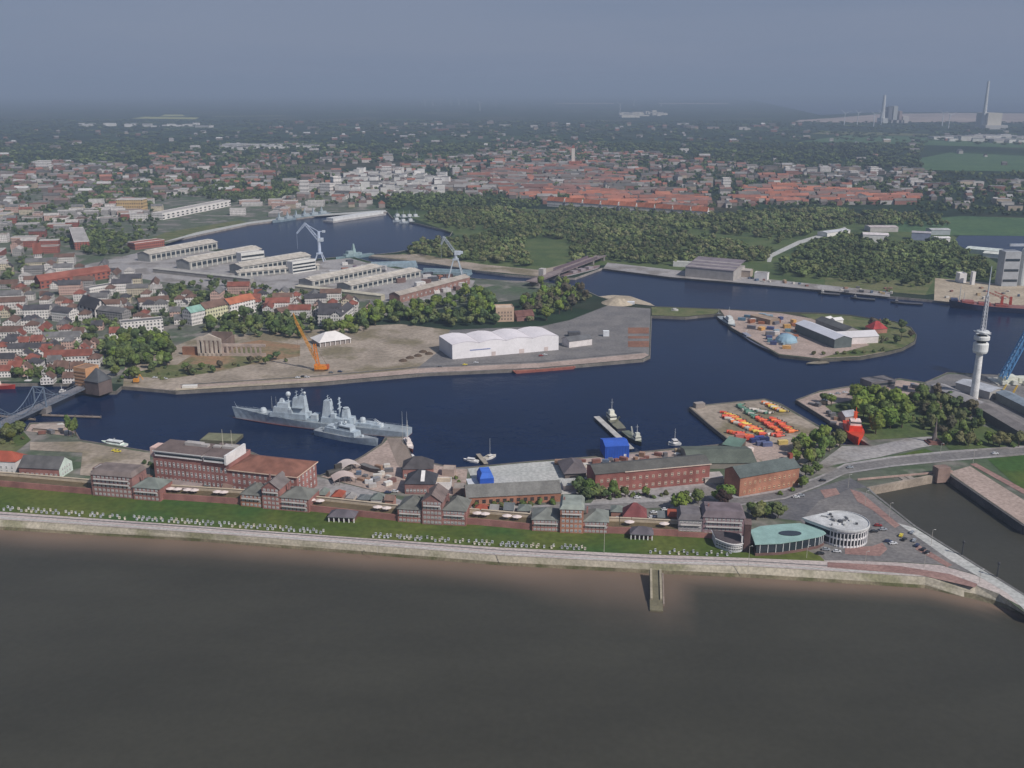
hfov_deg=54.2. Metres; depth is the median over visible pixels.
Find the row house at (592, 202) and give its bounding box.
[583,199,600,207]
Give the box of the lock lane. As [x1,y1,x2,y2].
[971,463,1023,493]
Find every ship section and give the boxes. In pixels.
[346,259,353,263]
[396,277,405,282]
[414,281,425,286]
[421,274,430,277]
[421,279,430,282]
[427,277,437,280]
[440,287,450,292]
[453,286,460,290]
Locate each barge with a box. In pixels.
[513,366,575,373]
[560,265,599,276]
[806,361,829,364]
[818,289,839,295]
[850,293,874,300]
[890,300,922,305]
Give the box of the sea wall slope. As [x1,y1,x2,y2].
[0,520,1023,613]
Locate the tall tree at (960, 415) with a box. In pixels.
[955,410,967,426]
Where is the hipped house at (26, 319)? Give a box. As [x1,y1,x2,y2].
[20,315,35,325]
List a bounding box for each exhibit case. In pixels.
[365,478,372,483]
[368,482,376,487]
[372,476,379,481]
[383,480,392,486]
[387,477,396,482]
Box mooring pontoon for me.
[200,433,242,443]
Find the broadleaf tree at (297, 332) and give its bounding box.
[293,328,303,338]
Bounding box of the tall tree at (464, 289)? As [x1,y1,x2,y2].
[460,283,469,300]
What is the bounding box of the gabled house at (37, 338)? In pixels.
[30,334,45,342]
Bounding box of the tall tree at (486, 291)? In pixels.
[482,288,490,296]
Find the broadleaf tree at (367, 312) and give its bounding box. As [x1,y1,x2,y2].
[358,309,368,318]
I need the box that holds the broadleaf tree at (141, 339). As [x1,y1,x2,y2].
[136,337,145,343]
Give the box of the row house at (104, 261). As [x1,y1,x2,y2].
[98,258,108,265]
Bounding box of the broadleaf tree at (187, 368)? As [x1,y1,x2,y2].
[183,365,191,372]
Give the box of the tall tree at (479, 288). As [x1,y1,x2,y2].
[475,286,483,292]
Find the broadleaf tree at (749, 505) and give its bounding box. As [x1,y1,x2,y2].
[746,502,756,509]
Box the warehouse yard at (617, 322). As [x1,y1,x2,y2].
[414,306,649,373]
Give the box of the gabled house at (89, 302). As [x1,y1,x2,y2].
[78,294,105,317]
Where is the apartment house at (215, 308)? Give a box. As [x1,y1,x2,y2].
[199,298,227,319]
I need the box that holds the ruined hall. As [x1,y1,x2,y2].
[182,331,265,355]
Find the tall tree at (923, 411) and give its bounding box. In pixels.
[919,407,926,419]
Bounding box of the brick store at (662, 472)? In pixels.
[586,454,711,489]
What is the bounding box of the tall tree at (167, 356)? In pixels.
[163,352,171,365]
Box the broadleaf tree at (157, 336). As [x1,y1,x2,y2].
[150,332,167,340]
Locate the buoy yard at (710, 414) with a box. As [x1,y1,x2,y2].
[691,400,838,464]
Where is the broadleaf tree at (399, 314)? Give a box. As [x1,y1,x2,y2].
[392,310,403,321]
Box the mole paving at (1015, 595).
[898,523,1023,608]
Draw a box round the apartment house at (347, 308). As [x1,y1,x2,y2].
[330,302,353,321]
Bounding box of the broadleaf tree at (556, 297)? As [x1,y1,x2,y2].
[552,295,560,302]
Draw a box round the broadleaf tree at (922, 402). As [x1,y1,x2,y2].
[919,399,930,404]
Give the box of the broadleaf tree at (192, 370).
[189,367,196,372]
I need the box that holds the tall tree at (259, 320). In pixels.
[256,316,262,323]
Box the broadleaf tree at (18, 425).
[12,420,25,434]
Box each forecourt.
[746,441,799,462]
[751,478,866,520]
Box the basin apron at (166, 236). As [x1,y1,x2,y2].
[151,220,245,240]
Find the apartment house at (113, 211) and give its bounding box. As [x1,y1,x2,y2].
[111,208,125,214]
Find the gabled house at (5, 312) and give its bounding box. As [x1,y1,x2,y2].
[0,306,11,317]
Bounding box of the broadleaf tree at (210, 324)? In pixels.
[206,321,215,328]
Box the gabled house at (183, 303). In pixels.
[179,299,188,306]
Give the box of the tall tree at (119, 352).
[115,347,125,357]
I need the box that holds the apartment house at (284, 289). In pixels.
[277,286,289,292]
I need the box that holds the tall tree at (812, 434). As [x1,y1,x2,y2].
[809,428,818,447]
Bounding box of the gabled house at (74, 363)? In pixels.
[69,360,83,371]
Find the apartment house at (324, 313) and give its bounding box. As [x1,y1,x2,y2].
[317,308,343,325]
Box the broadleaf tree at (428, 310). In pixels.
[424,305,432,317]
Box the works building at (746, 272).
[741,268,752,276]
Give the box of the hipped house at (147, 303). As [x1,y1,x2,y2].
[141,299,153,312]
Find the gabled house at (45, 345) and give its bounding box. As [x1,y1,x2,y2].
[41,343,53,349]
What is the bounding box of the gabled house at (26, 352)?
[18,348,33,356]
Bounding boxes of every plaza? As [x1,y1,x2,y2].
[321,440,404,491]
[800,489,996,578]
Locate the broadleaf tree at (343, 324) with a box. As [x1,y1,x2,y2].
[336,320,348,329]
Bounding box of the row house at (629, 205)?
[619,201,636,210]
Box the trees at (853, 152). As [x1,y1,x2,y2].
[0,119,1023,168]
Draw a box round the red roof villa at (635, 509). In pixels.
[622,502,646,519]
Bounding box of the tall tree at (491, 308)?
[488,302,495,313]
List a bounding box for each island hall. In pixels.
[795,320,851,347]
[815,316,858,331]
[837,330,878,343]
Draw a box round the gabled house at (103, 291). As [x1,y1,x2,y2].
[100,290,110,298]
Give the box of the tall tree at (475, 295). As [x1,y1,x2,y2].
[470,291,478,299]
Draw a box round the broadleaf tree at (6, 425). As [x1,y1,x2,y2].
[0,422,10,430]
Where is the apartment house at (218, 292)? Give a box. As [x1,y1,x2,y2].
[210,285,224,300]
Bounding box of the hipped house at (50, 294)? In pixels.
[41,292,54,301]
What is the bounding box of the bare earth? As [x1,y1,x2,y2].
[177,340,299,370]
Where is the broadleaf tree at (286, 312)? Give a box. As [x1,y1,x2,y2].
[281,309,290,316]
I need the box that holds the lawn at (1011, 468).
[988,455,1023,488]
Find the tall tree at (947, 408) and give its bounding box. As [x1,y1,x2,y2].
[943,404,951,415]
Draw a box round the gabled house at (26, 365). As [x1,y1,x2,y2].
[18,361,33,376]
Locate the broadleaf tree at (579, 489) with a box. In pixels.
[576,486,583,493]
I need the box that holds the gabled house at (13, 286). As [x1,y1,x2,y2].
[11,284,17,289]
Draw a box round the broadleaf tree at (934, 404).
[927,400,939,409]
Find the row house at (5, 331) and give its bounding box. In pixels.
[0,326,25,337]
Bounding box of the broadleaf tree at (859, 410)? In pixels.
[855,402,867,418]
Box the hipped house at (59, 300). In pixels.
[54,296,66,304]
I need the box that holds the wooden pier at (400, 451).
[387,438,410,467]
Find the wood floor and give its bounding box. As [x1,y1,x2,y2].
[396,206,996,294]
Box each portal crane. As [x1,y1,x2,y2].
[296,223,325,261]
[440,236,462,277]
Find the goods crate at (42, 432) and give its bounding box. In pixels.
[38,430,45,434]
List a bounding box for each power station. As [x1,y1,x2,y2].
[877,95,908,122]
[975,81,1007,128]
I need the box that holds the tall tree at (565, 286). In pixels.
[561,282,570,291]
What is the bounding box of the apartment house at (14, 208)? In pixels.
[4,204,19,212]
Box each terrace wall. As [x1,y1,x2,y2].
[0,471,92,494]
[163,485,244,504]
[310,496,398,520]
[467,508,531,529]
[608,517,677,536]
[678,531,711,538]
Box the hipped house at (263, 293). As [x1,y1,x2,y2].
[257,290,267,301]
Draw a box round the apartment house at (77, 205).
[71,204,84,207]
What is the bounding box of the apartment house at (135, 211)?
[129,210,142,212]
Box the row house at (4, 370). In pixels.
[0,365,14,377]
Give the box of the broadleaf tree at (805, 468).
[800,464,813,474]
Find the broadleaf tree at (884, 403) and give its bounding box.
[877,399,892,407]
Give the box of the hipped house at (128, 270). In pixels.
[124,267,134,273]
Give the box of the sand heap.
[601,297,631,305]
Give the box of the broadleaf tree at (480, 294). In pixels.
[477,291,485,299]
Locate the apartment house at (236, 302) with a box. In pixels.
[224,293,255,315]
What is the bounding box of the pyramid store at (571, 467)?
[558,457,586,477]
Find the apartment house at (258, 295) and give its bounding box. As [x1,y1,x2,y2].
[239,294,261,301]
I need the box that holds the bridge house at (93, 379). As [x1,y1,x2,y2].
[73,363,112,395]
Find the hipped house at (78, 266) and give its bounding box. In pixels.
[74,263,84,268]
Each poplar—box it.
[63,415,70,434]
[67,420,74,435]
[72,417,77,434]
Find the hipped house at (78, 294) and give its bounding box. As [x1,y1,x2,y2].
[73,289,86,300]
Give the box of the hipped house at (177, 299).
[173,295,184,305]
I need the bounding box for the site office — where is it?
[562,334,592,347]
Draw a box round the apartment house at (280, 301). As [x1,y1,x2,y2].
[265,297,289,307]
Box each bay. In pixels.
[628,328,648,333]
[628,336,648,338]
[628,341,648,346]
[755,100,1023,114]
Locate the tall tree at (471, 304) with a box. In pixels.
[467,301,474,308]
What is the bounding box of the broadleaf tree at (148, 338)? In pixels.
[145,334,153,343]
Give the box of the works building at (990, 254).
[983,251,998,257]
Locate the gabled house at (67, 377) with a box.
[62,371,74,383]
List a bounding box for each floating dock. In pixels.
[371,261,417,267]
[421,268,472,275]
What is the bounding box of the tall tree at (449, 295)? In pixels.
[446,292,452,306]
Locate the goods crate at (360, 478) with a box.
[357,476,365,480]
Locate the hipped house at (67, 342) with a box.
[61,336,75,348]
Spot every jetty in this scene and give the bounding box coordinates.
[476,454,487,464]
[594,416,633,448]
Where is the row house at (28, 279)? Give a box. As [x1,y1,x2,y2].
[23,276,34,283]
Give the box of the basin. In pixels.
[956,236,1023,251]
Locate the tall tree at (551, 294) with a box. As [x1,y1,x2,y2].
[547,292,553,298]
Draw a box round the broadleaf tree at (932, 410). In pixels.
[925,406,936,414]
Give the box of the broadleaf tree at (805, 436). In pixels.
[791,432,812,450]
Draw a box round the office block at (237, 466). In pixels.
[150,436,317,488]
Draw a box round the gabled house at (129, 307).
[123,305,134,315]
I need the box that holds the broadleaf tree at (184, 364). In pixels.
[181,362,190,367]
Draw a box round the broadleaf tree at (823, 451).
[818,448,825,460]
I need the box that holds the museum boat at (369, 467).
[360,463,380,472]
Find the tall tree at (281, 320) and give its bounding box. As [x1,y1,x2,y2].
[278,316,284,332]
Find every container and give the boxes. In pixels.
[568,331,580,335]
[734,433,744,437]
[744,435,754,440]
[747,319,755,322]
[747,325,755,329]
[749,437,759,442]
[755,440,765,445]
[759,436,769,440]
[762,441,772,446]
[765,331,774,335]
[770,340,776,344]
[777,439,787,444]
[782,345,790,348]
[783,324,790,327]
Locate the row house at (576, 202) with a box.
[565,198,582,206]
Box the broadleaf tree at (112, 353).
[108,349,114,355]
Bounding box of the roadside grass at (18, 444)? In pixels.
[0,432,30,451]
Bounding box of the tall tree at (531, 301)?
[526,298,534,305]
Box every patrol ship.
[272,213,287,222]
[284,211,295,220]
[293,210,301,217]
[301,209,313,216]
[310,208,320,215]
[318,207,330,213]
[336,244,373,258]
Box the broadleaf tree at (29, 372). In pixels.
[23,368,32,377]
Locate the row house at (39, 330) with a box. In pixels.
[33,321,52,334]
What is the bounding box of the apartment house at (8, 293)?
[0,290,23,296]
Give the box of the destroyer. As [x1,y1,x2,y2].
[232,389,411,436]
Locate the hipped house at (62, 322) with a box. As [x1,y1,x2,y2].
[56,319,69,329]
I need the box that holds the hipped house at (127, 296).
[119,293,131,302]
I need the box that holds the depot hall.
[680,446,756,468]
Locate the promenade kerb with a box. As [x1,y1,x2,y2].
[0,514,826,565]
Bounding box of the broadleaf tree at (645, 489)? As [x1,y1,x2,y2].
[642,486,650,494]
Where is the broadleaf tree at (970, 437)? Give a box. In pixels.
[965,431,976,445]
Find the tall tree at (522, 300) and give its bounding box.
[519,295,526,304]
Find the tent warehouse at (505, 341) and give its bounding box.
[439,326,558,358]
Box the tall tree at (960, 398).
[957,396,963,406]
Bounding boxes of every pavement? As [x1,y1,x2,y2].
[471,446,1023,507]
[670,454,1023,507]
[820,488,839,497]
[827,562,976,586]
[845,543,886,555]
[850,489,898,527]
[915,545,951,566]
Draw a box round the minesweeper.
[313,415,377,445]
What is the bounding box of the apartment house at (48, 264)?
[43,259,55,270]
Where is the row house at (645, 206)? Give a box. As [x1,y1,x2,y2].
[637,202,654,213]
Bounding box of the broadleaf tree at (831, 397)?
[825,394,836,405]
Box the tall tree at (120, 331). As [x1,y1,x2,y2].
[117,329,128,333]
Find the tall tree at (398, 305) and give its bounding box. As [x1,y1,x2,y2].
[394,301,402,310]
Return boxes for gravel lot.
[30,442,149,475]
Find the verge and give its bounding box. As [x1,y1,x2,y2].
[831,449,931,466]
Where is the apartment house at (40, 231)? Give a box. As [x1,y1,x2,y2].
[28,228,46,236]
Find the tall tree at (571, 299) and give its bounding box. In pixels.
[566,293,576,309]
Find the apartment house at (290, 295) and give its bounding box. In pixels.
[272,293,293,303]
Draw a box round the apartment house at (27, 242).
[20,237,37,247]
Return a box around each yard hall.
[930,383,983,413]
[955,379,1002,399]
[975,402,1023,442]
[995,390,1023,413]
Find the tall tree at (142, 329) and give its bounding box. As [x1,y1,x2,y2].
[138,326,147,334]
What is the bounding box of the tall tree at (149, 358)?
[145,354,153,363]
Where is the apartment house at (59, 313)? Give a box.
[51,306,78,321]
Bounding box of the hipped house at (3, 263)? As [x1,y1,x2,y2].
[0,260,7,269]
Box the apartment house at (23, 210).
[18,207,33,214]
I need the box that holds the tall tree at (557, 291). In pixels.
[553,286,560,296]
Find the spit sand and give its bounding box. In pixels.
[601,295,653,305]
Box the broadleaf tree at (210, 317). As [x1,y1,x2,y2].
[204,314,217,322]
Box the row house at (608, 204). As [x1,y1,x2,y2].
[601,200,618,210]
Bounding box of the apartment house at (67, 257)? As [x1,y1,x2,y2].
[53,253,75,263]
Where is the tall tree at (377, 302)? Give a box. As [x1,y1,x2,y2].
[373,299,382,306]
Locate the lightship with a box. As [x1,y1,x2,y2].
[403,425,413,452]
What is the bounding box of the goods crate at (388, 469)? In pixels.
[384,467,392,472]
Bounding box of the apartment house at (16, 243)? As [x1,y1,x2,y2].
[10,239,23,252]
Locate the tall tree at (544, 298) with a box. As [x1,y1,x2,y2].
[541,295,547,301]
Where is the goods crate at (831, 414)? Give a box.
[828,412,835,416]
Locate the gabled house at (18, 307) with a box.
[11,303,22,314]
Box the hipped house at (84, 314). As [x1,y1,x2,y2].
[78,309,92,320]
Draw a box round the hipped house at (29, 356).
[22,353,40,361]
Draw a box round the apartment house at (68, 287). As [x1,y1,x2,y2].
[57,280,83,294]
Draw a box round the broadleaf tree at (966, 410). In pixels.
[959,407,970,415]
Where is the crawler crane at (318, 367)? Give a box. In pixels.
[293,313,328,371]
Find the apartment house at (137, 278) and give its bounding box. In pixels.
[120,273,142,283]
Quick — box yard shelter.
[722,436,746,446]
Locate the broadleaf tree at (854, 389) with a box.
[849,383,863,395]
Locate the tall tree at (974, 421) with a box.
[971,417,977,431]
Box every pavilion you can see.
[327,509,358,522]
[630,526,653,539]
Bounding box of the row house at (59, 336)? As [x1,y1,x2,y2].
[42,331,82,341]
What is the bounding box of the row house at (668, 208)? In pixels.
[655,204,672,213]
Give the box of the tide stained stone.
[0,526,1023,614]
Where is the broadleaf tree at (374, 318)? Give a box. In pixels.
[369,314,380,325]
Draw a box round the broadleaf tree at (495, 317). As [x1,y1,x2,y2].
[490,312,500,324]
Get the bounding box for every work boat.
[668,438,680,445]
[736,330,769,351]
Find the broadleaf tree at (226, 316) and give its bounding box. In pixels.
[221,312,230,320]
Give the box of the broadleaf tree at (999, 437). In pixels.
[991,431,1011,446]
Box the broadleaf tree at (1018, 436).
[1011,430,1023,446]
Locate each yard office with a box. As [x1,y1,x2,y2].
[236,249,263,261]
[286,258,315,273]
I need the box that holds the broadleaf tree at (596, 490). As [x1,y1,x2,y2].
[590,486,600,499]
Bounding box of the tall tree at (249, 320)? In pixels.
[245,315,252,331]
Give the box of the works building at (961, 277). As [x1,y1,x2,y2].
[955,272,966,282]
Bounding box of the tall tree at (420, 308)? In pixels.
[417,303,423,311]
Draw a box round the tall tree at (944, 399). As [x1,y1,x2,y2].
[940,394,949,405]
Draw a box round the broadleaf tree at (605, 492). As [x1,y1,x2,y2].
[601,489,611,496]
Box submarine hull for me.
[326,463,352,476]
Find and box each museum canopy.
[331,470,355,485]
[338,459,360,471]
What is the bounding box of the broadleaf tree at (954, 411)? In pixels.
[948,408,957,416]
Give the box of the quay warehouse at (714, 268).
[685,256,745,280]
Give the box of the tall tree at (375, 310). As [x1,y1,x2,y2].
[370,306,380,314]
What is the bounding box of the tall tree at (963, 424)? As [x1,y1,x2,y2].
[958,419,967,430]
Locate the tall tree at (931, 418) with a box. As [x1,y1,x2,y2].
[927,413,936,429]
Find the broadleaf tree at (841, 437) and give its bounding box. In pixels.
[834,428,846,447]
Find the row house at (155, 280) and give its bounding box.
[150,276,159,284]
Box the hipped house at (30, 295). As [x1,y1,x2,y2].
[24,291,35,299]
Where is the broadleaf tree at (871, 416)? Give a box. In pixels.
[868,410,883,422]
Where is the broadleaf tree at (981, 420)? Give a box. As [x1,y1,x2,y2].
[977,417,984,427]
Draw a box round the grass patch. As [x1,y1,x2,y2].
[136,364,214,378]
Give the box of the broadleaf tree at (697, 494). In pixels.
[691,488,704,503]
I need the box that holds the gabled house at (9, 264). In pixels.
[5,262,13,270]
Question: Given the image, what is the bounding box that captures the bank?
[603,263,889,296]
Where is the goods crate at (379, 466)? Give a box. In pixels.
[374,464,382,469]
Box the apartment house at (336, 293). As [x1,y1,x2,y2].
[320,288,341,302]
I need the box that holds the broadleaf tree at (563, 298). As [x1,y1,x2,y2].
[560,295,565,302]
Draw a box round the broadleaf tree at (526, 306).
[522,301,533,309]
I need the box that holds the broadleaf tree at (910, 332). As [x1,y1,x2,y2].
[907,330,914,336]
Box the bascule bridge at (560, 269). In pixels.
[526,255,606,285]
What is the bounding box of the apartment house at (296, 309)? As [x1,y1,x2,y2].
[288,304,311,320]
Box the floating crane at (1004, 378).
[986,331,1023,384]
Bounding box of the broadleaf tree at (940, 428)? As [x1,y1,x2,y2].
[937,425,947,433]
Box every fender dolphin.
[0,415,35,420]
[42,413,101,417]
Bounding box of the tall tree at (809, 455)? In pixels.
[804,448,814,464]
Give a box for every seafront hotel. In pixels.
[89,462,172,501]
[240,471,319,512]
[397,483,471,525]
[531,494,608,533]
[676,501,745,535]
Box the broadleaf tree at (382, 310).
[379,306,385,313]
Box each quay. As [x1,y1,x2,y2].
[1,316,697,394]
[24,372,1022,475]
[167,212,948,303]
[530,450,760,474]
[655,306,916,361]
[867,474,935,493]
[948,474,1023,534]
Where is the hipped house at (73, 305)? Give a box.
[66,303,79,311]
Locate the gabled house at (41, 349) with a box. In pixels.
[37,346,46,356]
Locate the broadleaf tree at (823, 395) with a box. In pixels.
[819,393,828,399]
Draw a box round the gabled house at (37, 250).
[32,241,41,257]
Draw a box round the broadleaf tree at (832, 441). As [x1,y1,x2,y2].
[825,433,836,451]
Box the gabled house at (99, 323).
[90,320,104,329]
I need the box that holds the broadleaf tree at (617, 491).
[613,487,620,497]
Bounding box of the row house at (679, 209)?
[673,205,690,213]
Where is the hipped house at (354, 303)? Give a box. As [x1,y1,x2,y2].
[349,300,357,311]
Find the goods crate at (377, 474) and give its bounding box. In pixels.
[373,473,381,478]
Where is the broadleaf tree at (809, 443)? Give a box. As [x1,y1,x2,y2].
[803,439,815,448]
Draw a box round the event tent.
[310,331,351,346]
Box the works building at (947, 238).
[932,236,949,241]
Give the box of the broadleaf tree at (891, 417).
[884,410,899,428]
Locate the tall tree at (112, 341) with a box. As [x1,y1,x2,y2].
[105,340,117,346]
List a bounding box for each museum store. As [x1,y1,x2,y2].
[436,477,451,490]
[442,465,455,475]
[453,482,465,494]
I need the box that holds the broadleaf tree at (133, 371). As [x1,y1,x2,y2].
[128,366,140,377]
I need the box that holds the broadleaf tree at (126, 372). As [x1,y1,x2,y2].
[123,368,129,377]
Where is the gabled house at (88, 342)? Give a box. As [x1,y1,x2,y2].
[79,339,92,347]
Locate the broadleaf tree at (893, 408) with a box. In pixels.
[889,406,897,412]
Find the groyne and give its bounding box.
[649,568,664,611]
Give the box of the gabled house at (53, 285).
[49,280,57,288]
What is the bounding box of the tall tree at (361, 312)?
[358,309,366,326]
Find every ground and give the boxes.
[0,93,1023,390]
[0,170,571,383]
[0,373,1023,611]
[26,423,73,435]
[85,251,474,302]
[123,324,449,389]
[721,310,881,357]
[826,397,1023,449]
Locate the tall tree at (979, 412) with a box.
[975,408,982,417]
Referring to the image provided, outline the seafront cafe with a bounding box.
[711,530,743,552]
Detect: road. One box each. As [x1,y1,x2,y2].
[176,380,319,389]
[314,477,401,504]
[488,448,1023,512]
[767,227,846,261]
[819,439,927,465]
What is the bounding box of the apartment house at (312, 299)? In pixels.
[304,293,326,304]
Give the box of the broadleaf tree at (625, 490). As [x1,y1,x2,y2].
[620,486,629,496]
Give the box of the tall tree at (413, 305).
[409,302,417,310]
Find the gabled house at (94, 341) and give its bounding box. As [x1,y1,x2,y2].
[89,337,99,348]
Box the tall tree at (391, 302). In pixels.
[387,300,394,307]
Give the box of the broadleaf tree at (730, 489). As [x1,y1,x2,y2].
[716,484,736,501]
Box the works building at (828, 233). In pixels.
[817,228,849,236]
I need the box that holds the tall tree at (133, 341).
[131,338,138,345]
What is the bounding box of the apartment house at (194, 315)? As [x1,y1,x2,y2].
[182,304,205,325]
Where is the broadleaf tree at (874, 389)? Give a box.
[866,383,880,393]
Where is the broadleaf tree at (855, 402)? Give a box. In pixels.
[850,397,867,410]
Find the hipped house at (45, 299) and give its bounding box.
[39,295,51,303]
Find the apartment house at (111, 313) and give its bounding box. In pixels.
[97,305,131,322]
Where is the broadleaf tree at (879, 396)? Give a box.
[873,392,884,404]
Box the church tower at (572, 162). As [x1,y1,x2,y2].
[569,145,581,164]
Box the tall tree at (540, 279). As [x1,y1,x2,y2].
[537,275,543,288]
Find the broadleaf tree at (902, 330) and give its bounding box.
[899,328,906,335]
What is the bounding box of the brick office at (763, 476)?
[724,452,800,496]
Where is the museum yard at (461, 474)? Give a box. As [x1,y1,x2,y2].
[434,465,466,495]
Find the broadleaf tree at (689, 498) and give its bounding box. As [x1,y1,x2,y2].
[677,491,691,502]
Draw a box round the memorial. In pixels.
[924,420,944,444]
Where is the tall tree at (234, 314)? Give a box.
[229,310,238,320]
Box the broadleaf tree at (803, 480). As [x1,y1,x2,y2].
[798,475,808,486]
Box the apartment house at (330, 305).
[318,303,341,308]
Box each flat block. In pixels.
[0,221,12,230]
[0,233,9,242]
[32,211,42,215]
[35,160,51,169]
[39,239,60,245]
[41,244,59,253]
[53,224,71,231]
[57,209,76,214]
[69,227,89,249]
[83,210,99,215]
[88,199,104,203]
[92,203,102,206]
[99,217,117,223]
[101,208,110,215]
[104,203,115,205]
[104,206,122,207]
[116,198,147,209]
[117,210,128,216]
[119,316,163,331]
[120,213,130,219]
[129,213,147,220]
[229,208,245,214]
[268,198,282,204]
[271,202,285,208]
[280,207,290,214]
[299,180,308,191]
[308,200,324,205]
[309,183,319,191]
[319,183,333,194]
[330,176,341,188]
[382,166,391,173]
[452,167,459,174]
[721,177,730,186]
[818,167,830,171]
[848,170,859,173]
[868,166,878,174]
[908,180,924,184]
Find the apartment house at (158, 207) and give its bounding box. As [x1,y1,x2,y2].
[151,204,163,210]
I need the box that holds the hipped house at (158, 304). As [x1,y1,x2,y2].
[153,299,168,311]
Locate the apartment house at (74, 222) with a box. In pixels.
[65,219,79,226]
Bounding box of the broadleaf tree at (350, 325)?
[345,323,354,332]
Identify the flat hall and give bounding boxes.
[0,212,13,216]
[0,248,6,255]
[11,235,39,242]
[15,222,39,227]
[22,215,43,221]
[47,222,64,227]
[52,215,70,221]
[75,216,91,222]
[84,282,110,292]
[96,215,117,219]
[127,238,164,249]
[151,200,230,219]
[239,199,259,203]
[241,202,262,205]
[268,210,282,216]
[273,206,286,209]
[303,208,315,213]
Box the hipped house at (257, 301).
[255,297,261,308]
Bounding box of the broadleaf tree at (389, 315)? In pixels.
[386,312,392,321]
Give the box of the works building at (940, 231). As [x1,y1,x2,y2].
[926,228,950,234]
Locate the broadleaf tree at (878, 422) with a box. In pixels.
[870,415,885,433]
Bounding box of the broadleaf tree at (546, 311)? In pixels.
[540,305,553,319]
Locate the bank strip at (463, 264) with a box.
[372,254,562,275]
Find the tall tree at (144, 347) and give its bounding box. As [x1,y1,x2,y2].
[138,342,149,353]
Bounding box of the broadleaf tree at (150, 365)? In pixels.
[147,362,153,369]
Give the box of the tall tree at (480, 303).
[475,299,484,316]
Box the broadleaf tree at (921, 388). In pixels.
[915,383,929,392]
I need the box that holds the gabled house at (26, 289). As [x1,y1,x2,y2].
[19,286,31,292]
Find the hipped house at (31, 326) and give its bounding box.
[24,321,40,332]
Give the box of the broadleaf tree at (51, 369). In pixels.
[46,366,55,372]
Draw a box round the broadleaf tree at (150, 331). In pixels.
[145,329,154,336]
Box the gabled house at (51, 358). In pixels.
[46,354,63,364]
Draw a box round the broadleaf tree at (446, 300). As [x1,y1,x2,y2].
[442,297,450,306]
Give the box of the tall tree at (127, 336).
[122,332,130,340]
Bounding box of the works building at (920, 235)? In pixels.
[911,231,930,240]
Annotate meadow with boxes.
[825,278,933,294]
[881,216,1023,235]
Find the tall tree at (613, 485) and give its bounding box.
[608,479,617,497]
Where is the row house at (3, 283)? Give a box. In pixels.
[0,279,19,288]
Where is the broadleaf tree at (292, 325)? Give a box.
[286,319,296,330]
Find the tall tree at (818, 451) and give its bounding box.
[816,448,822,460]
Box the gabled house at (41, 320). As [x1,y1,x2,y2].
[32,318,45,324]
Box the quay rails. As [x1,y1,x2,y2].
[180,352,636,384]
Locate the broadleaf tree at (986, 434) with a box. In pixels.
[984,431,991,442]
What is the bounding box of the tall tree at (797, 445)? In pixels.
[793,441,801,450]
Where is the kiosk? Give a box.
[603,330,608,335]
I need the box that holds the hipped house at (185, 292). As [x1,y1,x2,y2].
[181,289,192,296]
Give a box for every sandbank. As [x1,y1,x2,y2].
[555,103,613,103]
[659,103,728,103]
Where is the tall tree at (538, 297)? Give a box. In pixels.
[535,294,540,300]
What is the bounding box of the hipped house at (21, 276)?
[18,272,31,282]
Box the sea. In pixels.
[0,530,1023,767]
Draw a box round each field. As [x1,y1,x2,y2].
[131,117,199,118]
[212,115,282,116]
[800,135,1023,147]
[813,131,928,135]
[916,153,1023,171]
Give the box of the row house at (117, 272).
[109,267,121,278]
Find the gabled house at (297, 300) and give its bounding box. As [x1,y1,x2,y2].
[292,297,301,303]
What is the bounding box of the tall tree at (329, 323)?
[325,318,333,330]
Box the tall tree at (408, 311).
[404,306,412,320]
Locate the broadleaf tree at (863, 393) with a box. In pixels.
[851,388,874,403]
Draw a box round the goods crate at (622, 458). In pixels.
[619,456,627,460]
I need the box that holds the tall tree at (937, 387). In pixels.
[932,383,941,392]
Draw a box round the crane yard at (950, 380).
[926,374,1023,420]
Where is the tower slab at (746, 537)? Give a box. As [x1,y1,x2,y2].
[741,518,751,551]
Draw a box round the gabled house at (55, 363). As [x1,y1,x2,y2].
[53,359,65,366]
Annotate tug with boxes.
[717,307,735,326]
[843,407,864,444]
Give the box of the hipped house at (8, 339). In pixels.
[0,336,17,342]
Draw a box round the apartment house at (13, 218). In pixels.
[2,215,17,223]
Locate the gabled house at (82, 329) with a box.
[72,326,86,332]
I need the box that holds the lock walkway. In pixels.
[950,466,1023,523]
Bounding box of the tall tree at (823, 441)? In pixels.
[817,434,828,458]
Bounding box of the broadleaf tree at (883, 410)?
[875,407,891,418]
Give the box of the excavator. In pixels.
[132,374,142,382]
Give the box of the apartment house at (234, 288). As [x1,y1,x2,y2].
[226,281,250,294]
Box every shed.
[137,239,217,261]
[153,267,253,282]
[171,479,202,491]
[175,245,261,269]
[222,483,232,487]
[229,252,310,273]
[234,263,319,276]
[299,263,381,285]
[319,487,330,496]
[331,489,345,498]
[337,267,421,290]
[345,492,356,499]
[357,494,371,500]
[370,493,384,502]
[384,494,395,503]
[466,467,493,483]
[475,504,488,511]
[489,504,500,509]
[503,502,515,511]
[514,309,534,320]
[517,504,531,512]
[560,477,586,490]
[600,437,629,458]
[610,505,622,516]
[657,510,667,518]
[667,509,676,519]
[704,471,723,483]
[831,317,843,322]
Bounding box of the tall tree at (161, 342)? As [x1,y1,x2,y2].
[156,337,166,349]
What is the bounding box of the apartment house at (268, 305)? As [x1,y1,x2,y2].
[262,301,274,317]
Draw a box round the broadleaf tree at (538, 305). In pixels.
[534,302,541,308]
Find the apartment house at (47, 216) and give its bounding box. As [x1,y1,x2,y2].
[43,213,59,220]
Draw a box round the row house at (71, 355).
[43,348,94,364]
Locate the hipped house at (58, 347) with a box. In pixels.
[50,344,65,349]
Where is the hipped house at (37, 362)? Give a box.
[28,357,45,367]
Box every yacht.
[463,457,478,462]
[484,454,495,459]

